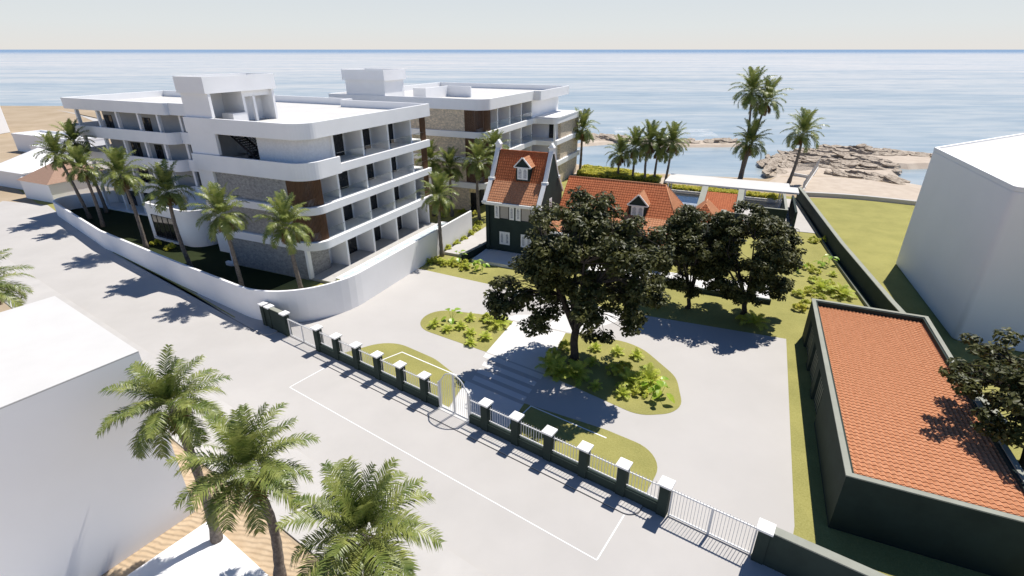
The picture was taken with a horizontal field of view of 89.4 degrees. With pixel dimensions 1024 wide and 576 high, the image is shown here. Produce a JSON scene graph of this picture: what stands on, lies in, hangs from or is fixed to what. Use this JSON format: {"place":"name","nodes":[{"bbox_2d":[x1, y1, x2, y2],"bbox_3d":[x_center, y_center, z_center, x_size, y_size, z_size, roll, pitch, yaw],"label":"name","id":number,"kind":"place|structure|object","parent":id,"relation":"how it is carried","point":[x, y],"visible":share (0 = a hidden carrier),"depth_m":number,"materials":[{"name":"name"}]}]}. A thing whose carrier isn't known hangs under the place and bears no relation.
{"place":"outdoors","nodes":[
{"label":"outdoors","id":0,"kind":"place"},
{"bbox_2d":[0,107,9,133],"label":"white building","id":1,"kind":"structure","parent":0,"point":[4,127],"depth_m":148.74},
{"bbox_2d":[124,258,276,334],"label":"pavement","id":2,"kind":"structure","parent":0,"point":[258,326],"depth_m":46.80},
{"bbox_2d":[101,443,328,575],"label":"tiled roof","id":3,"kind":"structure","parent":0,"point":[257,549],"depth_m":25.37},
{"bbox_2d":[95,344,230,543],"bbox_3d":[-14.487,7.773,23.112,4.888,10.865,4.765,0,25,0],"label":"palm tree","id":4,"kind":"object","parent":3,"relation":"on","point":[165,389],"visible":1,"depth_m":21.35,"materials":[{"name":"green plant"}]},
{"bbox_2d":[127,522,268,575],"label":"white slab","id":5,"kind":"structure","parent":3,"relation":"on","point":[195,552],"depth_m":24.16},
{"bbox_2d":[163,402,320,575],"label":"palm tree","id":6,"kind":"object","parent":3,"relation":"on","point":[244,452],"visible":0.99,"depth_m":20.38,"materials":[{"name":"green plant"}]},
{"bbox_2d":[275,455,444,575],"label":"palm tree","id":7,"kind":"object","parent":3,"relation":"on","point":[353,509],"visible":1,"depth_m":19.26,"materials":[{"name":"green plant"}]},
{"bbox_2d":[0,255,486,575],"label":"pavement","id":8,"kind":"structure","parent":0,"point":[445,562],"depth_m":29.34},
{"bbox_2d":[0,201,785,575],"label":"road","id":9,"kind":"structure","parent":0,"point":[134,303],"depth_m":32.21,"materials":[{"name":"concrete"}]},
{"bbox_2d":[310,324,438,407],"bbox_3d":[-10.302,5.466,37.972,13.110,2.260,0.700,16,29,31],"label":"fence","id":10,"kind":"object","parent":9,"relation":"on","point":[423,392],"visible":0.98,"depth_m":37.48,"materials":[{"name":"green stone"}]},
{"bbox_2d":[287,319,314,346],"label":"driveway gate","id":11,"kind":"structure","parent":10,"relation":"attached to","point":[301,330],"depth_m":42.47,"materials":[{"name":"white metal"}]},
{"bbox_2d":[437,373,470,422],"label":"arched gate","id":12,"kind":"structure","parent":10,"relation":"attached to","point":[452,411],"depth_m":33.84,"materials":[{"name":"white metal"}]},
{"bbox_2d":[290,367,624,559],"bbox_3d":[-5.064,9.461,32.003,24.360,0.004,3.220,16,29,31],"label":"parking marking","id":13,"kind":"object","parent":9,"relation":"on","point":[470,488],"visible":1,"depth_m":28.02,"materials":[{"name":"white paint"}]},
{"bbox_2d":[325,365,641,514],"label":"curb","id":14,"kind":"structure","parent":9,"relation":"on","point":[492,448],"depth_m":31.51,"materials":[{"name":"concrete"}]},
{"bbox_2d":[469,397,675,517],"bbox_3d":[2.729,9.246,29.779,13.110,2.260,0.700,16,29,31],"label":"fence","id":15,"kind":"object","parent":9,"relation":"on","point":[618,485],"visible":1,"depth_m":29.12,"materials":[{"name":"green stone"}]},
{"bbox_2d":[668,489,757,554],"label":"driveway gate","id":16,"kind":"structure","parent":15,"relation":"attached to","point":[710,520],"depth_m":25.38,"materials":[{"name":"white metal"}]},
{"bbox_2d":[751,518,886,575],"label":"boundary wall","id":17,"kind":"structure","parent":9,"relation":"on","point":[779,550],"depth_m":23.17,"materials":[{"name":"paint"}]},
{"bbox_2d":[0,106,918,575],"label":"ground","id":18,"kind":"structure","parent":0,"point":[26,118],"depth_m":160.57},
{"bbox_2d":[0,248,35,307],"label":"palm tree","id":19,"kind":"object","parent":18,"relation":"on","point":[11,288],"visible":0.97,"depth_m":40.66,"materials":[{"name":"green plant"}]},
{"bbox_2d":[0,148,89,189],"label":"white house","id":20,"kind":"structure","parent":18,"relation":"on","point":[13,170],"depth_m":89.75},
{"bbox_2d":[11,130,105,151],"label":"flat house","id":21,"kind":"structure","parent":18,"relation":"on","point":[23,141],"depth_m":120.69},
{"bbox_2d":[17,163,114,202],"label":"brown roofed house","id":22,"kind":"structure","parent":18,"relation":"on","point":[49,184],"depth_m":82.24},
{"bbox_2d":[0,296,193,575],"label":"white building","id":23,"kind":"structure","parent":18,"relation":"on","point":[78,497],"depth_m":22.35,"materials":[{"name":"paint"}]},
{"bbox_2d":[582,164,631,171],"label":"hedge","id":24,"kind":"object","parent":18,"relation":"on","point":[604,167],"visible":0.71,"depth_m":101.31,"materials":[{"name":"green plant"}]},
{"bbox_2d":[731,118,773,179],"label":"palm tree","id":25,"kind":"object","parent":18,"relation":"on","point":[750,138],"visible":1,"depth_m":92.46,"materials":[{"name":"green plant"}]},
{"bbox_2d":[729,66,776,178],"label":"palm tree","id":26,"kind":"object","parent":18,"relation":"on","point":[752,84],"visible":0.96,"depth_m":90.06,"materials":[{"name":"green plant"}]},
{"bbox_2d":[743,75,793,175],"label":"palm tree","id":27,"kind":"object","parent":18,"relation":"on","point":[763,109],"visible":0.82,"depth_m":90.70,"materials":[{"name":"green plant"}]},
{"bbox_2d":[444,227,485,256],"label":"side patio","id":28,"kind":"structure","parent":0,"point":[475,239],"depth_m":63.67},
{"bbox_2d":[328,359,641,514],"bbox_3d":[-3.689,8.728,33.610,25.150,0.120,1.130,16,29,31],"label":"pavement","id":29,"kind":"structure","parent":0,"point":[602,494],"depth_m":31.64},
{"bbox_2d":[451,381,522,427],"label":"path","id":30,"kind":"structure","parent":0,"point":[505,405],"depth_m":35.49,"materials":[{"name":"concrete"}]},
{"bbox_2d":[0,50,1023,184],"bbox_3d":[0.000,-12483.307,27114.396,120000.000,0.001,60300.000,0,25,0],"label":"sea","id":31,"kind":"structure","parent":0,"point":[926,101],"depth_m":400.25,"materials":[{"name":"liquid"}]},
{"bbox_2d":[0,0,1023,49],"label":"sky","id":32,"kind":"structure","parent":0,"point":[24,24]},
{"bbox_2d":[483,353,542,378],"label":"path","id":33,"kind":"structure","parent":0,"point":[514,366],"depth_m":39.52,"materials":[{"name":"concrete"}]},
{"bbox_2d":[487,321,564,373],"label":"path","id":34,"kind":"structure","parent":0,"point":[513,343],"depth_m":42.18,"materials":[{"name":"concrete"}]},
{"bbox_2d":[291,269,793,553],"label":"driveway","id":35,"kind":"structure","parent":0,"point":[719,438],"depth_m":36.22,"materials":[{"name":"concrete"}]},
{"bbox_2d":[257,301,291,336],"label":"boundary wall","id":36,"kind":"structure","parent":35,"relation":"on","point":[273,317],"depth_m":43.93,"materials":[{"name":"green stone"}]},
{"bbox_2d":[345,343,464,406],"bbox_3d":[-7.960,6.004,39.489,11.750,0.001,4.162,16,29,31],"label":"grass strip","id":37,"kind":"object","parent":35,"relation":"on","point":[414,366],"depth_m":39.76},
{"bbox_2d":[420,310,512,351],"bbox_3d":[-4.445,3.365,45.210,7.867,0.001,5.586,11,27,22],"label":"planting bed","id":38,"kind":"object","parent":35,"relation":"on","point":[478,326],"visible":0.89,"depth_m":45.05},
{"bbox_2d":[483,316,511,330],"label":"fern","id":39,"kind":"object","parent":38,"relation":"on","point":[497,322],"visible":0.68,"depth_m":44.89,"materials":[{"name":"green plant"}]},
{"bbox_2d":[472,376,525,400],"bbox_3d":[-0.981,7.145,37.030,4.732,0.001,0.550,16,29,31],"label":"crossing stripe","id":40,"kind":"object","parent":35,"relation":"on","point":[500,388],"visible":1,"depth_m":36.96,"materials":[{"name":"white paint"}]},
{"bbox_2d":[477,368,531,392],"bbox_3d":[-0.629,6.763,37.858,4.834,0.001,0.550,16,29,31],"label":"crossing stripe","id":41,"kind":"object","parent":35,"relation":"on","point":[505,381],"visible":1,"depth_m":37.73,"materials":[{"name":"white paint"}]},
{"bbox_2d":[482,361,536,385],"bbox_3d":[-0.277,6.381,38.686,4.936,0.001,0.550,16,29,31],"label":"crossing stripe","id":42,"kind":"object","parent":35,"relation":"on","point":[510,374],"visible":1,"depth_m":38.67,"materials":[{"name":"white paint"}]},
{"bbox_2d":[507,403,656,492],"bbox_3d":[4.116,9.522,31.862,9.830,0.001,4.100,16,29,31],"label":"grass strip","id":43,"kind":"object","parent":35,"relation":"on","point":[612,447],"depth_m":31.79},
{"bbox_2d":[546,333,680,414],"bbox_3d":[7.769,6.231,38.998,9.814,0.001,9.189,8,26,17],"label":"planting bed","id":44,"kind":"object","parent":35,"relation":"on","point":[648,405],"visible":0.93,"depth_m":37.95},
{"bbox_2d":[534,351,566,374],"bbox_3d":[3.050,5.555,39.221,2.571,1.433,2.397,5,25,12],"label":"fern","id":45,"kind":"object","parent":44,"relation":"on","point":[549,356],"visible":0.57,"depth_m":39.13,"materials":[{"name":"green plant"}]},
{"bbox_2d":[542,355,574,381],"bbox_3d":[3.546,5.992,38.379,2.474,1.477,2.407,5,25,11],"label":"fern","id":46,"kind":"object","parent":44,"relation":"on","point":[560,367],"visible":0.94,"depth_m":38.28,"materials":[{"name":"green plant"}]},
{"bbox_2d":[563,359,592,386],"bbox_3d":[4.785,6.126,38.081,2.468,1.489,2.537,-5,25,-12],"label":"fern","id":47,"kind":"object","parent":44,"relation":"on","point":[579,369],"visible":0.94,"depth_m":38.13,"materials":[{"name":"green plant"}]},
{"bbox_2d":[482,186,675,364],"bbox_3d":[5.348,-0.361,37.285,11.699,13.703,11.311,20,31,36],"label":"broadleaf tree","id":48,"kind":"object","parent":44,"relation":"on","point":[598,236],"visible":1,"depth_m":34.18,"materials":[{"name":"green plant"}]},
{"bbox_2d":[615,366,649,391],"bbox_3d":[8.580,6.602,37.195,2.356,1.294,2.292,-10,27,-20],"label":"fern","id":49,"kind":"object","parent":44,"relation":"on","point":[630,378],"visible":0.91,"depth_m":37.14,"materials":[{"name":"green plant"}]},
{"bbox_2d":[630,384,648,397],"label":"shrub","id":50,"kind":"object","parent":44,"relation":"on","point":[644,390],"visible":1,"depth_m":36.07,"materials":[{"name":"green plant"}]},
{"bbox_2d":[630,362,664,392],"bbox_3d":[9.768,6.332,37.440,2.642,1.548,2.833,14,28,28],"label":"fern","id":51,"kind":"object","parent":44,"relation":"on","point":[646,370],"visible":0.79,"depth_m":37.38,"materials":[{"name":"green plant"}]},
{"bbox_2d":[639,376,668,392],"bbox_3d":[10.082,6.775,36.211,1.787,1.318,1.792,-19,31,-35],"label":"broadleaf plant","id":52,"kind":"object","parent":44,"relation":"on","point":[661,384],"visible":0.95,"depth_m":35.68,"materials":[{"name":"green plant"}]},
{"bbox_2d":[94,175,1023,575],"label":"lawn","id":53,"kind":"structure","parent":0,"point":[872,233],"depth_m":47.84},
{"bbox_2d":[69,207,295,289],"bbox_3d":[-43.161,-7.260,68.264,51.678,0.001,16.030,16,29,32],"label":"planting bed","id":54,"kind":"object","parent":53,"relation":"on","point":[212,259],"visible":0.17,"depth_m":61.70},
{"bbox_2d":[30,130,91,218],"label":"palm tree","id":55,"kind":"object","parent":54,"relation":"on","point":[51,145],"visible":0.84,"depth_m":69.83,"materials":[{"name":"green plant"}]},
{"bbox_2d":[48,118,108,212],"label":"palm tree","id":56,"kind":"object","parent":54,"relation":"on","point":[68,126],"visible":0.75,"depth_m":71.98,"materials":[{"name":"green plant"}]},
{"bbox_2d":[54,145,105,226],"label":"palm tree","id":57,"kind":"object","parent":54,"relation":"on","point":[76,153],"visible":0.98,"depth_m":67.11,"materials":[{"name":"green plant"}]},
{"bbox_2d":[88,146,148,248],"bbox_3d":[-44.613,-10.263,60.374,5.974,12.400,6.041,0,25,0],"label":"palm tree","id":58,"kind":"object","parent":54,"relation":"on","point":[116,155],"visible":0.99,"depth_m":58.65,"materials":[{"name":"green plant"}]},
{"bbox_2d":[136,159,195,266],"bbox_3d":[-35.109,-7.123,53.838,5.306,12.187,5.134,-13,28,-26],"label":"palm tree","id":59,"kind":"object","parent":54,"relation":"on","point":[164,180],"visible":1,"depth_m":52.09,"materials":[{"name":"green plant"}]},
{"bbox_2d":[185,181,251,286],"bbox_3d":[-26.986,-4.389,48.913,5.418,11.357,5.153,0,25,0],"label":"palm tree","id":60,"kind":"object","parent":54,"relation":"on","point":[222,224],"visible":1,"depth_m":47.24,"materials":[{"name":"green plant"}]},
{"bbox_2d":[60,73,436,282],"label":"apartment building","id":61,"kind":"structure","parent":53,"relation":"on","point":[254,138],"depth_m":57.19,"materials":[{"name":"white paint"}]},
{"bbox_2d":[150,214,177,241],"bbox_3d":[-43.378,-7.515,64.653,4.723,2.920,0.080,13,28,26],"label":"lobby window","id":62,"kind":"structure","parent":61,"relation":"in","point":[163,226],"depth_m":64.71,"materials":[{"name":"glass"}]},
{"bbox_2d":[333,134,344,155],"bbox_3d":[-19.157,-15.045,54.693,0.075,2.500,3.850,10,27,21],"label":"sliding door","id":63,"kind":"structure","parent":61,"relation":"in","point":[338,139],"depth_m":55.75,"materials":[{"name":"glass"}]},
{"bbox_2d":[338,171,348,189],"bbox_3d":[-19.157,-11.794,56.193,0.075,2.500,3.850,10,27,21],"label":"sliding door","id":64,"kind":"structure","parent":61,"relation":"in","point":[343,177],"depth_m":57.36,"materials":[{"name":"glass"}]},
{"bbox_2d":[52,190,471,322],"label":"perimeter wall","id":65,"kind":"structure","parent":53,"relation":"on","point":[357,289],"depth_m":51.05,"materials":[{"name":"white paint"}]},
{"bbox_2d":[253,189,313,288],"bbox_3d":[-20.505,-3.512,47.706,5.089,10.761,5.247,-11,27,-23],"label":"palm tree","id":66,"kind":"object","parent":53,"relation":"on","point":[285,216],"visible":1,"depth_m":46.16,"materials":[{"name":"green plant"}]},
{"bbox_2d":[336,221,447,280],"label":"wall","id":67,"kind":"structure","parent":53,"relation":"on","point":[364,265],"depth_m":60.07,"materials":[{"name":"white paint"}]},
{"bbox_2d":[414,138,447,215],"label":"palm tree","id":68,"kind":"object","parent":53,"relation":"on","point":[434,165],"visible":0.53,"depth_m":71.18,"materials":[{"name":"green plant"}]},
{"bbox_2d":[414,171,458,256],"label":"palm tree","id":69,"kind":"object","parent":53,"relation":"on","point":[438,190],"visible":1,"depth_m":57.30,"materials":[{"name":"green plant"}]},
{"bbox_2d":[432,146,467,216],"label":"palm tree","id":70,"kind":"object","parent":53,"relation":"on","point":[449,155],"visible":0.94,"depth_m":71.56,"materials":[{"name":"green plant"}]},
{"bbox_2d":[328,68,581,210],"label":"apartment building","id":71,"kind":"structure","parent":53,"relation":"on","point":[524,117],"depth_m":78.24,"materials":[{"name":"white paint"}]},
{"bbox_2d":[461,242,485,260],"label":"garden wall","id":72,"kind":"structure","parent":53,"relation":"on","point":[475,251],"depth_m":60.30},
{"bbox_2d":[460,138,493,220],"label":"palm tree","id":73,"kind":"object","parent":53,"relation":"on","point":[477,167],"visible":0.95,"depth_m":69.20,"materials":[{"name":"green plant"}]},
{"bbox_2d":[480,129,508,164],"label":"palm tree","id":74,"kind":"object","parent":53,"relation":"on","point":[495,137],"visible":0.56,"depth_m":71.36,"materials":[{"name":"green plant"}]},
{"bbox_2d":[573,107,599,169],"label":"palm tree","id":75,"kind":"object","parent":53,"relation":"on","point":[584,135],"visible":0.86,"depth_m":96.55,"materials":[{"name":"green plant"}]},
{"bbox_2d":[605,134,631,173],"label":"palm tree","id":76,"kind":"object","parent":53,"relation":"on","point":[618,159],"visible":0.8,"depth_m":94.17,"materials":[{"name":"green plant"}]},
{"bbox_2d":[576,167,661,183],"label":"hedge","id":77,"kind":"object","parent":53,"relation":"on","point":[605,174],"visible":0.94,"depth_m":95.66,"materials":[{"name":"green plant"}]},
{"bbox_2d":[472,249,769,298],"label":"front terrace","id":78,"kind":"structure","parent":53,"relation":"on","point":[493,257],"depth_m":58.72,"materials":[{"name":"concrete"}]},
{"bbox_2d":[618,126,649,175],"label":"palm tree","id":79,"kind":"object","parent":53,"relation":"on","point":[633,142],"visible":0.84,"depth_m":91.63,"materials":[{"name":"green plant"}]},
{"bbox_2d":[630,119,666,177],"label":"palm tree","id":80,"kind":"object","parent":53,"relation":"on","point":[651,130],"visible":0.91,"depth_m":89.90,"materials":[{"name":"green plant"}]},
{"bbox_2d":[642,127,673,176],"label":"palm tree","id":81,"kind":"object","parent":53,"relation":"on","point":[657,156],"visible":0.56,"depth_m":90.68,"materials":[{"name":"green plant"}]},
{"bbox_2d":[657,121,690,183],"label":"palm tree","id":82,"kind":"object","parent":53,"relation":"on","point":[673,130],"visible":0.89,"depth_m":89.11,"materials":[{"name":"green plant"}]},
{"bbox_2d":[577,269,770,303],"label":"garden wall","id":83,"kind":"structure","parent":53,"relation":"on","point":[765,300],"depth_m":50.88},
{"bbox_2d":[653,204,742,308],"bbox_3d":[16.179,-2.530,46.421,8.131,9.995,7.270,0,25,0],"label":"broadleaf tree","id":84,"kind":"object","parent":53,"relation":"on","point":[685,234],"visible":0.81,"depth_m":44.45,"materials":[{"name":"green plant"}]},
{"bbox_2d":[696,198,725,245],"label":"outbuilding","id":85,"kind":"structure","parent":53,"relation":"on","point":[707,205],"depth_m":59.11,"materials":[{"name":"tile"}]},
{"bbox_2d":[697,186,744,245],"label":"outbuilding","id":86,"kind":"structure","parent":53,"relation":"on","point":[721,200],"depth_m":66.22,"materials":[{"name":"tile"}]},
{"bbox_2d":[693,200,806,315],"bbox_3d":[20.232,-2.253,45.048,8.328,10.652,8.537,-19,31,-35],"label":"broadleaf tree","id":87,"kind":"object","parent":53,"relation":"on","point":[773,256],"visible":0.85,"depth_m":43.24,"materials":[{"name":"green plant"}]},
{"bbox_2d":[739,310,770,330],"bbox_3d":[21.301,2.757,45.198,2.700,1.536,2.518,-7,26,-16],"label":"fern","id":88,"kind":"object","parent":53,"relation":"on","point":[754,318],"visible":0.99,"depth_m":45.23,"materials":[{"name":"green plant"}]},
{"bbox_2d":[807,276,833,292],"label":"fern","id":89,"kind":"object","parent":53,"relation":"on","point":[822,284],"visible":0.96,"depth_m":51.89,"materials":[{"name":"green plant"}]},
{"bbox_2d":[795,197,869,306],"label":"kerb wall","id":90,"kind":"structure","parent":53,"relation":"on","point":[854,288],"depth_m":57.96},
{"bbox_2d":[830,282,857,300],"bbox_3d":[32.260,0.298,50.608,2.548,1.441,2.733,-17,30,-33],"label":"fern","id":91,"kind":"object","parent":53,"relation":"on","point":[845,290],"visible":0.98,"depth_m":50.48,"materials":[{"name":"green plant"}]},
{"bbox_2d":[805,191,916,204],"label":"sea wall","id":92,"kind":"structure","parent":53,"relation":"on","point":[863,197],"depth_m":83.34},
{"bbox_2d":[796,187,1007,428],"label":"boundary wall","id":93,"kind":"structure","parent":53,"relation":"on","point":[874,292],"depth_m":55.08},
{"bbox_2d":[938,327,1023,470],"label":"broadleaf tree","id":94,"kind":"object","parent":53,"relation":"on","point":[1010,381],"visible":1,"depth_m":27.44,"materials":[{"name":"green plant"}]},
{"bbox_2d":[508,313,620,332],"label":"path","id":95,"kind":"structure","parent":0,"point":[562,324],"depth_m":46.05,"materials":[{"name":"concrete"}]},
{"bbox_2d":[481,139,692,256],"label":"manor house","id":96,"kind":"structure","parent":0,"point":[520,183],"depth_m":58.98,"materials":[{"name":"tile"}]},
{"bbox_2d":[577,139,742,146],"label":"sand spit","id":97,"kind":"structure","parent":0,"point":[702,143],"depth_m":137.64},
{"bbox_2d":[588,133,631,142],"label":"rock outcrop","id":98,"kind":"object","parent":97,"relation":"on","point":[607,137],"visible":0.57,"depth_m":143.46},
{"bbox_2d":[703,138,741,142],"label":"rock outcrop","id":99,"kind":"object","parent":97,"relation":"on","point":[722,140],"visible":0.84,"depth_m":138.70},
{"bbox_2d":[673,192,815,233],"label":"sea terrace","id":100,"kind":"structure","parent":0,"point":[802,223],"depth_m":76.18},
{"bbox_2d":[675,194,698,206],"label":"swimming pool","id":101,"kind":"structure","parent":100,"relation":"in","point":[688,200],"depth_m":83.13,"materials":[{"name":"blue liquid"}]},
{"bbox_2d":[666,183,782,199],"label":"hedge","id":102,"kind":"object","parent":100,"relation":"on","point":[756,194],"visible":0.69,"depth_m":85.96,"materials":[{"name":"green plant"}]},
{"bbox_2d":[665,174,798,207],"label":"canopy","id":103,"kind":"object","parent":100,"relation":"on","point":[765,186],"visible":0.89,"depth_m":81.28,"materials":[{"name":"concrete"}]},
{"bbox_2d":[752,194,797,228],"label":"screen wall","id":104,"kind":"structure","parent":100,"relation":"on","point":[783,210],"depth_m":69.80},
{"bbox_2d":[661,176,919,199],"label":"beach","id":105,"kind":"structure","parent":0,"point":[827,184],"depth_m":91.36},
{"bbox_2d":[779,107,828,182],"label":"palm tree","id":106,"kind":"object","parent":105,"relation":"on","point":[805,126],"visible":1,"depth_m":89.67,"materials":[{"name":"green plant"}]},
{"bbox_2d":[769,148,932,189],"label":"beach","id":107,"kind":"structure","parent":0,"point":[910,162],"depth_m":110.68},
{"bbox_2d":[762,163,788,177],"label":"rock outcrop","id":108,"kind":"object","parent":107,"relation":"on","point":[769,170],"visible":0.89,"depth_m":104.08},
{"bbox_2d":[756,154,801,167],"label":"rock outcrop","id":109,"kind":"object","parent":107,"relation":"on","point":[782,161],"visible":0.8,"depth_m":111.89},
{"bbox_2d":[793,159,819,189],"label":"breakwater","id":110,"kind":"object","parent":107,"relation":"on","point":[811,174],"visible":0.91,"depth_m":98.72,"materials":[{"name":"concrete"}]},
{"bbox_2d":[771,150,901,173],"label":"rock outcrop","id":111,"kind":"object","parent":107,"relation":"on","point":[838,160],"visible":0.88,"depth_m":111.00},
{"bbox_2d":[791,143,913,155],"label":"rock outcrop","id":112,"kind":"object","parent":107,"relation":"on","point":[864,149],"visible":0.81,"depth_m":122.49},
{"bbox_2d":[824,168,910,184],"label":"rock outcrop","id":113,"kind":"object","parent":107,"relation":"on","point":[865,175],"visible":0.82,"depth_m":98.13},
{"bbox_2d":[802,298,1023,575],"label":"garage","id":114,"kind":"structure","parent":0,"point":[911,460],"depth_m":26.93,"materials":[{"name":"tile"}]},
{"bbox_2d":[814,378,823,414],"bbox_3d":[20.342,7.126,34.090,0.110,2.498,2.796,10,27,21],"label":"window","id":115,"kind":"structure","parent":114,"relation":"in","point":[818,395],"depth_m":34.53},
{"bbox_2d":[896,133,1023,351],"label":"white building","id":116,"kind":"structure","parent":0,"point":[960,262],"depth_m":43.87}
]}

